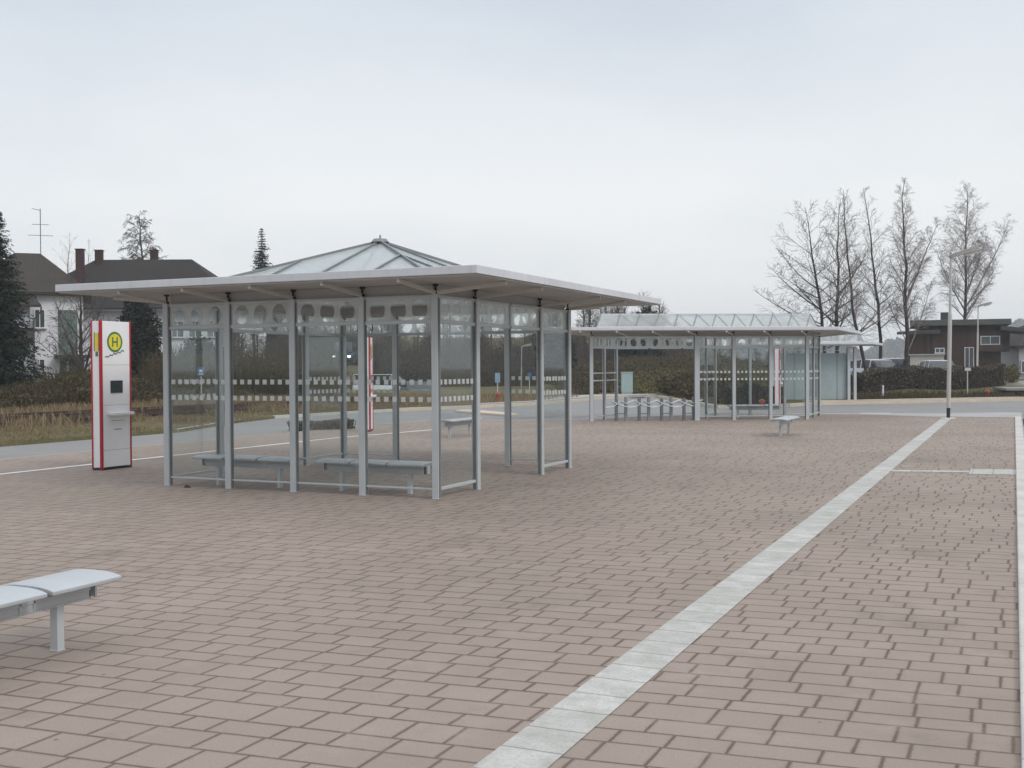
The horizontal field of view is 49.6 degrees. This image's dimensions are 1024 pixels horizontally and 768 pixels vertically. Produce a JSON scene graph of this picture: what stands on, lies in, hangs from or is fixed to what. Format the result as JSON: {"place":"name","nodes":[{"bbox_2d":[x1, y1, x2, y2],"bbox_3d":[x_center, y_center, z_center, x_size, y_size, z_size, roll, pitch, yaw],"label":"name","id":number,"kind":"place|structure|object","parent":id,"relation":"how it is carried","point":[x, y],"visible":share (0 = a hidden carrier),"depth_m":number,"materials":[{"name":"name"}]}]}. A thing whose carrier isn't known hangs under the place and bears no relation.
{"place":"outdoors","nodes":[
{"label":"outdoors","id":0,"kind":"place"},
{"bbox_2d":[338,386,551,395],"bbox_3d":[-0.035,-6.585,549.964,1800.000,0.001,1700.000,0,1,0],"label":"ground","id":1,"kind":"structure","parent":0,"point":[446,390],"depth_m":87.05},
{"bbox_2d":[684,337,904,361],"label":"wood","id":2,"kind":"object","parent":1,"relation":"on","point":[891,345],"visible":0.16,"depth_m":808.09,"materials":[{"name":"grey plant"}]},
{"bbox_2d":[756,318,1023,362],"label":"wood","id":3,"kind":"object","parent":1,"relation":"on","point":[1019,322],"visible":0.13,"depth_m":789.52,"materials":[{"name":"brown plant"}]},
{"bbox_2d":[0,414,1020,767],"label":"paving","id":4,"kind":"structure","parent":0,"point":[260,624],"depth_m":7.81,"materials":[{"name":"brown brick"}]},
{"bbox_2d":[0,569,121,651],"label":"bench","id":5,"kind":"object","parent":4,"relation":"on","point":[55,593],"visible":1,"depth_m":6.43,"materials":[{"name":"metal"}]},
{"bbox_2d":[90,320,133,469],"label":"information column","id":6,"kind":"structure","parent":4,"relation":"on","point":[111,414],"depth_m":18.24,"materials":[{"name":"white metal"}]},
{"bbox_2d":[1,430,424,473],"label":"lane line","id":7,"kind":"object","parent":4,"relation":"on","point":[187,453],"visible":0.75,"depth_m":21.29,"materials":[{"name":"paint"}]},
{"bbox_2d":[192,454,306,487],"bbox_3d":[-3.684,1.220,15.525,1.650,0.425,0.428,0,1,24],"label":"bench","id":8,"kind":"object","parent":4,"relation":"on","point":[279,463],"visible":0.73,"depth_m":15.43,"materials":[{"name":"metal"}]},
{"bbox_2d":[286,418,355,431],"bbox_3d":[-5.139,1.138,30.014,1.854,0.434,1.209,-1,1,-20],"label":"bench","id":9,"kind":"object","parent":4,"relation":"on","point":[326,424],"visible":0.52,"depth_m":29.82,"materials":[{"name":"grey metal"}]},
{"bbox_2d":[55,235,660,498],"bbox_3d":[-1.847,-0.432,17.131,6.436,3.660,7.162,0,1,24],"label":"bus shelter","id":10,"kind":"object","parent":4,"relation":"on","point":[362,294],"visible":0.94,"depth_m":15.19,"materials":[{"name":"metal"}]},
{"bbox_2d":[367,337,376,431],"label":"information column","id":11,"kind":"structure","parent":4,"relation":"on","point":[369,375],"depth_m":28.64,"materials":[{"name":"white metal"}]},
{"bbox_2d":[314,458,431,493],"bbox_3d":[-1.808,1.222,14.697,1.650,0.425,0.429,0,1,24],"label":"bench","id":12,"kind":"object","parent":4,"relation":"on","point":[408,468],"visible":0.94,"depth_m":14.59,"materials":[{"name":"metal"}]},
{"bbox_2d":[441,417,482,437],"bbox_3d":[-1.250,1.038,26.519,0.429,0.425,1.650,0,1,24],"label":"bench","id":13,"kind":"object","parent":4,"relation":"on","point":[448,423],"visible":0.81,"depth_m":26.23,"materials":[{"name":"metal"}]},
{"bbox_2d":[605,397,635,420],"bbox_3d":[3.284,0.759,33.602,0.948,0.720,0.160,-1,1,-16],"label":"bicycle stand","id":14,"kind":"object","parent":4,"relation":"on","point":[617,404],"visible":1,"depth_m":33.57,"materials":[{"name":"metal"}]},
{"bbox_2d":[628,397,657,420],"bbox_3d":[3.981,0.755,33.622,0.948,0.720,0.160,-1,1,-16],"label":"bicycle stand","id":15,"kind":"object","parent":4,"relation":"on","point":[639,404],"visible":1,"depth_m":33.60,"materials":[{"name":"metal"}]},
{"bbox_2d":[650,397,680,420],"bbox_3d":[4.663,0.751,33.642,0.948,0.720,0.160,-1,1,-16],"label":"bicycle stand","id":16,"kind":"object","parent":4,"relation":"on","point":[670,405],"visible":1,"depth_m":33.63,"materials":[{"name":"metal"}]},
{"bbox_2d":[673,397,702,420],"bbox_3d":[5.346,0.747,33.662,0.948,0.720,0.160,-1,1,-16],"label":"bicycle stand","id":17,"kind":"object","parent":4,"relation":"on","point":[684,401],"visible":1,"depth_m":33.61,"materials":[{"name":"metal"}]},
{"bbox_2d":[546,314,860,420],"bbox_3d":[6.487,-0.573,35.214,11.471,3.300,4.555,0,1,-6],"label":"bus shelter","id":18,"kind":"object","parent":4,"relation":"on","point":[706,333],"visible":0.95,"depth_m":33.92,"materials":[{"name":"metal"}]},
{"bbox_2d":[472,418,949,767],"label":"guide strip","id":19,"kind":"object","parent":4,"relation":"on","point":[548,738],"visible":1,"depth_m":6.38,"materials":[{"name":"grey concrete"}]},
{"bbox_2d":[727,404,781,417],"bbox_3d":[7.625,0.864,34.868,1.650,0.425,0.428,0,1,-6],"label":"bench","id":20,"kind":"object","parent":4,"relation":"on","point":[754,407],"visible":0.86,"depth_m":34.81,"materials":[{"name":"metal"}]},
{"bbox_2d":[774,349,782,404],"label":"information column","id":21,"kind":"structure","parent":4,"relation":"on","point":[777,375],"depth_m":45.35,"materials":[{"name":"white metal"}]},
{"bbox_2d":[769,416,799,436],"bbox_3d":[6.457,1.002,26.255,0.428,0.425,1.650,0,1,24],"label":"bench","id":22,"kind":"object","parent":4,"relation":"on","point":[782,420],"visible":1,"depth_m":25.78,"materials":[{"name":"metal"}]},
{"bbox_2d":[892,470,969,471],"bbox_3d":[6.482,1.349,17.174,1.216,0.001,0.262,0,1,10],"label":"cross strip","id":23,"kind":"object","parent":4,"relation":"on","point":[928,471],"visible":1,"depth_m":17.12,"materials":[{"name":"grey concrete"}]},
{"bbox_2d":[941,247,980,418],"bbox_3d":[13.838,-1.579,34.131,1.050,5.279,0.340,1,1,0],"label":"street lamp","id":24,"kind":"object","parent":4,"relation":"on","point":[970,251],"visible":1,"depth_m":34.09,"materials":[{"name":"metal"}]},
{"bbox_2d":[969,469,1015,474],"bbox_3d":[7.385,1.347,17.018,0.644,0.001,1.050,0,1,24],"label":"tactile pad","id":25,"kind":"object","parent":4,"relation":"on","point":[995,471],"visible":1,"depth_m":17.04,"materials":[{"name":"white concrete"}]},
{"bbox_2d":[1015,416,1023,767],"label":"kerb","id":26,"kind":"structure","parent":4,"relation":"on","point":[1019,441],"depth_m":9.73,"materials":[{"name":"concrete"}]},
{"bbox_2d":[0,398,1023,458],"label":"road","id":27,"kind":"structure","parent":0,"point":[280,425],"depth_m":40.72,"materials":[{"name":"grey asphalt"}]},
{"bbox_2d":[178,409,391,428],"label":"lane kerb","id":28,"kind":"structure","parent":27,"relation":"on","point":[332,413],"depth_m":40.68,"materials":[{"name":"concrete"}]},
{"bbox_2d":[455,409,516,416],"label":"traffic island","id":29,"kind":"structure","parent":27,"relation":"on","point":[482,412],"depth_m":40.51,"materials":[{"name":"concrete"}]},
{"bbox_2d":[612,365,767,393],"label":"bank plants","id":30,"kind":"object","parent":27,"relation":"on","point":[643,389],"visible":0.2,"depth_m":70.58,"materials":[{"name":"green plant"}]},
{"bbox_2d":[650,369,764,403],"bbox_3d":[9.793,0.022,57.868,3.830,1.652,17.504,0,1,0],"label":"roadside brush","id":31,"kind":"object","parent":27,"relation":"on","point":[681,384],"visible":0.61,"depth_m":54.99,"materials":[{"name":"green plant"}]},
{"bbox_2d":[399,395,1023,410],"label":"kerb","id":32,"kind":"structure","parent":27,"relation":"on","point":[712,405],"depth_m":49.60,"materials":[{"name":"concrete"}]},
{"bbox_2d":[0,333,1023,446],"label":"verge","id":33,"kind":"structure","parent":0,"point":[84,436],"depth_m":36.45,"materials":[{"name":"green plant"}]},
{"bbox_2d":[0,211,55,389],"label":"spruce tree","id":34,"kind":"object","parent":33,"relation":"on","point":[10,355],"visible":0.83,"depth_m":49.79,"materials":[{"name":"green plant"}]},
{"bbox_2d":[3,208,91,381],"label":"house","id":35,"kind":"structure","parent":33,"relation":"on","point":[42,275],"depth_m":67.41,"materials":[{"name":"white paint"}]},
{"bbox_2d":[33,359,44,374],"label":"window","id":36,"kind":"structure","parent":35,"relation":"in","point":[39,361],"depth_m":66.97,"materials":[{"name":"white glass"}]},
{"bbox_2d":[34,309,46,328],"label":"window","id":37,"kind":"structure","parent":35,"relation":"in","point":[40,319],"depth_m":67.01,"materials":[{"name":"white glass"}]},
{"bbox_2d":[58,310,77,354],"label":"stair window","id":38,"kind":"structure","parent":35,"relation":"in","point":[67,316],"depth_m":67.58,"materials":[{"name":"grey glass"}]},
{"bbox_2d":[60,360,76,377],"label":"door","id":39,"kind":"structure","parent":35,"relation":"in","point":[71,363],"depth_m":67.57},
{"bbox_2d":[53,231,74,273],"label":"bare tree","id":40,"kind":"object","parent":33,"relation":"on","point":[68,254],"visible":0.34,"depth_m":134.73,"materials":[{"name":"plant"}]},
{"bbox_2d":[31,270,115,374],"bbox_3d":[-21.799,-2.502,56.014,4.059,6.432,4.896,-1,1,-44],"label":"bare tree","id":41,"kind":"object","parent":33,"relation":"on","point":[80,361],"visible":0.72,"depth_m":55.91,"materials":[{"name":"brown plant"}]},
{"bbox_2d":[115,301,162,379],"bbox_3d":[-20.177,-2.420,59.963,3.263,6.162,2.891,0,1,0],"label":"conifer tree","id":42,"kind":"object","parent":33,"relation":"on","point":[145,333],"visible":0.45,"depth_m":59.42,"materials":[{"name":"green plant"}]},
{"bbox_2d":[0,364,279,411],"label":"shrub belt","id":43,"kind":"object","parent":33,"relation":"on","point":[74,386],"visible":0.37,"depth_m":43.83,"materials":[{"name":"green plant"}]},
{"bbox_2d":[117,210,166,259],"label":"birch tree","id":44,"kind":"object","parent":33,"relation":"on","point":[141,256],"visible":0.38,"depth_m":111.55,"materials":[{"name":"grey plant"}]},
{"bbox_2d":[68,248,274,369],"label":"house","id":45,"kind":"structure","parent":33,"relation":"on","point":[99,269],"depth_m":82.34,"materials":[{"name":"tile"}]},
{"bbox_2d":[158,321,171,337],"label":"window","id":46,"kind":"structure","parent":45,"relation":"in","point":[161,335],"depth_m":79.90,"materials":[{"name":"white glass"}]},
{"bbox_2d":[171,321,183,337],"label":"window","id":47,"kind":"structure","parent":45,"relation":"in","point":[175,333],"depth_m":79.90,"materials":[{"name":"white glass"}]},
{"bbox_2d":[188,321,202,337],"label":"window","id":48,"kind":"structure","parent":45,"relation":"in","point":[191,334],"depth_m":79.90,"materials":[{"name":"white glass"}]},
{"bbox_2d":[205,321,214,337],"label":"window","id":49,"kind":"structure","parent":45,"relation":"in","point":[208,334],"depth_m":79.90,"materials":[{"name":"white glass"}]},
{"bbox_2d":[0,393,357,413],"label":"tall dry grass","id":50,"kind":"structure","parent":33,"relation":"on","point":[85,405],"depth_m":42.05,"materials":[{"name":"beige plant"}]},
{"bbox_2d":[178,334,223,358],"bbox_3d":[-17.757,-1.179,64.026,3.430,3.423,3.076,0,1,0],"label":"tree","id":51,"kind":"object","parent":33,"relation":"on","point":[203,343],"visible":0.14,"depth_m":63.55,"materials":[{"name":"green plant"}]},
{"bbox_2d":[197,367,204,400],"bbox_3d":[-12.910,0.162,46.023,0.300,1.720,0.087,0,1,0],"label":"road sign","id":52,"kind":"object","parent":33,"relation":"on","point":[200,371],"visible":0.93,"depth_m":45.98,"materials":[{"name":"metal"}]},
{"bbox_2d":[0,393,443,429],"bbox_3d":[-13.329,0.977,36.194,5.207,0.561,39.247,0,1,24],"label":"track grass","id":53,"kind":"structure","parent":33,"relation":"on","point":[21,421],"depth_m":35.97,"materials":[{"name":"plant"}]},
{"bbox_2d":[0,400,391,425],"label":"railway sleepers","id":54,"kind":"object","parent":53,"relation":"on","point":[173,413],"visible":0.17,"depth_m":37.97,"materials":[{"name":"wood"}]},
{"bbox_2d":[0,396,391,421],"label":"railway rails","id":55,"kind":"object","parent":54,"relation":"on","point":[185,408],"depth_m":38.43,"materials":[{"name":"metal"}]},
{"bbox_2d":[132,344,339,398],"bbox_3d":[-14.868,-0.686,59.046,11.898,3.378,17.856,0,1,-11],"label":"shrub thicket","id":56,"kind":"object","parent":33,"relation":"on","point":[274,369],"visible":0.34,"depth_m":52.96,"materials":[{"name":"brown plant"}]},
{"bbox_2d":[0,401,471,441],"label":"dry grass","id":57,"kind":"structure","parent":33,"relation":"on","point":[187,419],"depth_m":30.94,"materials":[{"name":"brown plant"}]},
{"bbox_2d":[251,228,288,356],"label":"spruce tree","id":58,"kind":"object","parent":33,"relation":"on","point":[260,261],"visible":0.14,"depth_m":99.69,"materials":[{"name":"green plant"}]},
{"bbox_2d":[223,320,355,393],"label":"bare thicket","id":59,"kind":"object","parent":33,"relation":"on","point":[280,338],"visible":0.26,"depth_m":71.17,"materials":[{"name":"plant"}]},
{"bbox_2d":[333,342,357,363],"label":"van","id":60,"kind":"object","parent":33,"relation":"on","point":[353,350],"visible":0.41,"depth_m":100.14,"materials":[{"name":"paint"}]},
{"bbox_2d":[173,388,577,412],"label":"dry grass","id":61,"kind":"structure","parent":33,"relation":"on","point":[518,397],"depth_m":52.65,"materials":[{"name":"beige plant"}]},
{"bbox_2d":[352,374,402,389],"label":"minibus","id":62,"kind":"object","parent":33,"relation":"on","point":[381,386],"visible":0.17,"depth_m":91.19,"materials":[{"name":"white paint"}]},
{"bbox_2d":[400,381,426,390],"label":"parked car","id":63,"kind":"object","parent":33,"relation":"on","point":[409,387],"visible":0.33,"depth_m":89.25,"materials":[{"name":"paint"}]},
{"bbox_2d":[423,382,431,389],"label":"parked car","id":64,"kind":"object","parent":33,"relation":"on","point":[428,387],"visible":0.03,"depth_m":90.19,"materials":[{"name":"paint"}]},
{"bbox_2d":[273,289,673,372],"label":"bare wood","id":65,"kind":"object","parent":33,"relation":"on","point":[483,344],"visible":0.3,"depth_m":111.65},
{"bbox_2d":[495,373,499,391],"bbox_3d":[-0.745,0.106,57.028,0.260,1.350,0.080,0,1,0],"label":"road sign","id":66,"kind":"object","parent":33,"relation":"on","point":[497,378],"visible":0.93,"depth_m":56.98,"materials":[{"name":"metal"}]},
{"bbox_2d":[275,322,725,386],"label":"undergrowth","id":67,"kind":"object","parent":33,"relation":"on","point":[453,370],"visible":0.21,"depth_m":106.83,"materials":[{"name":"grey plant"}]},
{"bbox_2d":[521,343,531,387],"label":"street lamp","id":68,"kind":"object","parent":33,"relation":"on","point":[527,345],"visible":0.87,"depth_m":94.95,"materials":[{"name":"metal"}]},
{"bbox_2d":[527,373,531,392],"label":"road sign","id":69,"kind":"object","parent":33,"relation":"on","point":[529,374],"visible":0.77,"depth_m":65.98,"materials":[{"name":"metal"}]},
{"bbox_2d":[534,309,578,384],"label":"conifer tree","id":70,"kind":"object","parent":33,"relation":"on","point":[553,353],"visible":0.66,"depth_m":91.22,"materials":[{"name":"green plant"}]},
{"bbox_2d":[612,306,670,358],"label":"bare tree","id":71,"kind":"object","parent":33,"relation":"on","point":[648,342],"visible":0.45,"depth_m":102.86,"materials":[{"name":"green plant"}]},
{"bbox_2d":[554,352,767,394],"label":"bank brush","id":72,"kind":"object","parent":33,"relation":"on","point":[635,363],"visible":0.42,"depth_m":81.37,"materials":[{"name":"brown plant"}]},
{"bbox_2d":[660,316,802,364],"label":"bare thicket","id":73,"kind":"object","parent":33,"relation":"on","point":[718,352],"visible":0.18,"depth_m":115.73,"materials":[{"name":"plant"}]},
{"bbox_2d":[720,384,782,404],"bbox_3d":[10.220,0.450,46.986,2.947,0.944,1.083,-1,1,-23],"label":"hedge","id":74,"kind":"object","parent":33,"relation":"on","point":[759,392],"visible":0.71,"depth_m":46.58,"materials":[{"name":"green plant"}]},
{"bbox_2d":[742,334,882,399],"bbox_3d":[13.879,-0.850,50.730,7.754,3.180,3.342,0,1,-4],"label":"bus shelter","id":75,"kind":"object","parent":33,"relation":"on","point":[835,375],"visible":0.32,"depth_m":49.92,"materials":[{"name":"metal"}]},
{"bbox_2d":[753,199,903,352],"bbox_3d":[17.203,-5.080,62.462,7.461,10.798,8.651,1,1,43],"label":"bare tree","id":76,"kind":"object","parent":33,"relation":"on","point":[821,323],"visible":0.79,"depth_m":61.89,"materials":[{"name":"grey plant"}]},
{"bbox_2d":[791,195,885,352],"bbox_3d":[19.099,-5.424,64.003,6.639,11.418,5.450,-1,1,-33],"label":"bare tree","id":77,"kind":"object","parent":33,"relation":"on","point":[837,323],"visible":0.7,"depth_m":63.87,"materials":[{"name":"grey plant"}]},
{"bbox_2d":[816,188,916,369],"bbox_3d":[18.737,-5.165,59.784,5.722,11.078,3.935,0,1,35],"label":"bare tree","id":78,"kind":"object","parent":33,"relation":"on","point":[851,290],"visible":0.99,"depth_m":59.89,"materials":[{"name":"grey plant"}]},
{"bbox_2d":[850,359,898,384],"bbox_3d":[20.250,-0.661,61.497,1.740,1.425,4.230,-1,1,-21],"label":"parked car","id":79,"kind":"object","parent":33,"relation":"on","point":[881,363],"visible":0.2,"depth_m":61.14,"materials":[{"name":"white paint"}]},
{"bbox_2d":[838,186,911,358],"bbox_3d":[20.558,-5.484,62.776,3.961,11.552,3.478,-1,1,-29],"label":"bare tree","id":80,"kind":"object","parent":33,"relation":"on","point":[877,298],"visible":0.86,"depth_m":62.86,"materials":[{"name":"grey plant"}]},
{"bbox_2d":[880,358,908,367],"bbox_3d":[21.482,-0.703,62.499,1.740,1.525,4.230,0,1,10],"label":"parked car","id":81,"kind":"object","parent":33,"relation":"on","point":[901,362],"visible":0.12,"depth_m":61.89,"materials":[{"name":"silver metal"}]},
{"bbox_2d":[876,178,940,363],"bbox_3d":[21.991,-5.695,61.792,3.985,11.877,3.205,0,1,0],"label":"birch tree","id":82,"kind":"object","parent":33,"relation":"on","point":[905,301],"visible":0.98,"depth_m":61.85,"materials":[{"name":"grey plant"}]},
{"bbox_2d":[850,363,1007,393],"bbox_3d":[22.074,-0.330,58.597,9.514,1.604,1.615,-1,1,-18],"label":"hedge","id":83,"kind":"object","parent":33,"relation":"on","point":[873,379],"visible":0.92,"depth_m":58.02,"materials":[{"name":"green plant"}]},
{"bbox_2d":[835,388,1023,399],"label":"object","id":84,"kind":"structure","parent":33,"relation":"on","point":[909,394],"depth_m":54.17,"materials":[{"name":"brown plant"}]},
{"bbox_2d":[917,360,954,368],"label":"parked car","id":85,"kind":"object","parent":33,"relation":"on","point":[935,363],"visible":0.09,"depth_m":69.53,"materials":[{"name":"white paint"}]},
{"bbox_2d":[897,312,1023,366],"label":"house","id":86,"kind":"structure","parent":33,"relation":"on","point":[930,340],"depth_m":86.64,"materials":[{"name":"brown wood"}]},
{"bbox_2d":[910,355,943,364],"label":"garage door","id":87,"kind":"structure","parent":86,"relation":"in","point":[914,360],"depth_m":87.55,"materials":[{"name":"white metal"}]},
{"bbox_2d":[934,348,945,353],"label":"window","id":88,"kind":"structure","parent":86,"relation":"in","point":[937,350],"depth_m":87.05,"materials":[{"name":"white glass"}]},
{"bbox_2d":[964,347,973,366],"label":"window","id":89,"kind":"structure","parent":86,"relation":"in","point":[968,351],"depth_m":86.44,"materials":[{"name":"grey glass"}]},
{"bbox_2d":[980,336,999,344],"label":"window","id":90,"kind":"structure","parent":86,"relation":"in","point":[985,340],"depth_m":85.89,"materials":[{"name":"grey glass"}]},
{"bbox_2d":[965,368,970,393],"bbox_3d":[22.732,-0.117,55.298,0.300,1.400,0.078,0,1,0],"label":"sign post","id":91,"kind":"object","parent":33,"relation":"on","point":[967,369],"visible":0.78,"depth_m":55.27,"materials":[{"name":"metal"}]},
{"bbox_2d":[930,180,1017,318],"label":"birch tree","id":92,"kind":"object","parent":33,"relation":"on","point":[978,265],"visible":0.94,"depth_m":95.75,"materials":[{"name":"grey plant"}]},
{"bbox_2d":[1001,325,1023,378],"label":"house","id":93,"kind":"structure","parent":33,"relation":"on","point":[1015,354],"depth_m":92.79,"materials":[{"name":"white tile"}]},
{"bbox_2d":[1021,361,1023,372],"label":"window","id":94,"kind":"structure","parent":93,"relation":"in","point":[1022,362],"depth_m":91.95,"materials":[{"name":"white glass"}]},
{"bbox_2d":[0,0,1023,352],"label":"sky","id":95,"kind":"structure","parent":0,"point":[661,147],"materials":[{"name":"white"}]},
{"bbox_2d":[7,412,1023,458],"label":"pavement","id":96,"kind":"structure","parent":0,"point":[1003,414],"depth_m":36.82,"materials":[{"name":"concrete"}]},
{"bbox_2d":[480,393,657,404],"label":"pavement","id":97,"kind":"structure","parent":0,"point":[601,395],"depth_m":58.08,"materials":[{"name":"concrete"}]},
{"bbox_2d":[620,372,632,393],"bbox_3d":[6.490,-0.052,62.607,0.680,1.260,0.460,0,1,0],"label":"utility cabinet","id":98,"kind":"object","parent":97,"relation":"on","point":[626,382],"visible":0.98,"depth_m":62.41,"materials":[{"name":"metal"}]},
{"bbox_2d":[802,397,1023,401],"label":"footway","id":99,"kind":"structure","parent":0,"point":[911,399],"depth_m":50.61,"materials":[{"name":"concrete"}]},
{"bbox_2d":[993,381,1023,390],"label":"driveway","id":100,"kind":"structure","parent":0,"point":[1012,388],"depth_m":56.66,"materials":[{"name":"concrete"}]},
{"bbox_2d":[976,302,991,365],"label":"street lamp","id":101,"kind":"object","parent":100,"relation":"on","point":[985,304],"visible":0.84,"depth_m":71.92,"materials":[{"name":"metal"}]},
{"bbox_2d":[1003,363,1019,382],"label":"bush","id":102,"kind":"object","parent":100,"relation":"on","point":[1012,376],"visible":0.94,"depth_m":71.81,"materials":[{"name":"green plant"}]}
]}

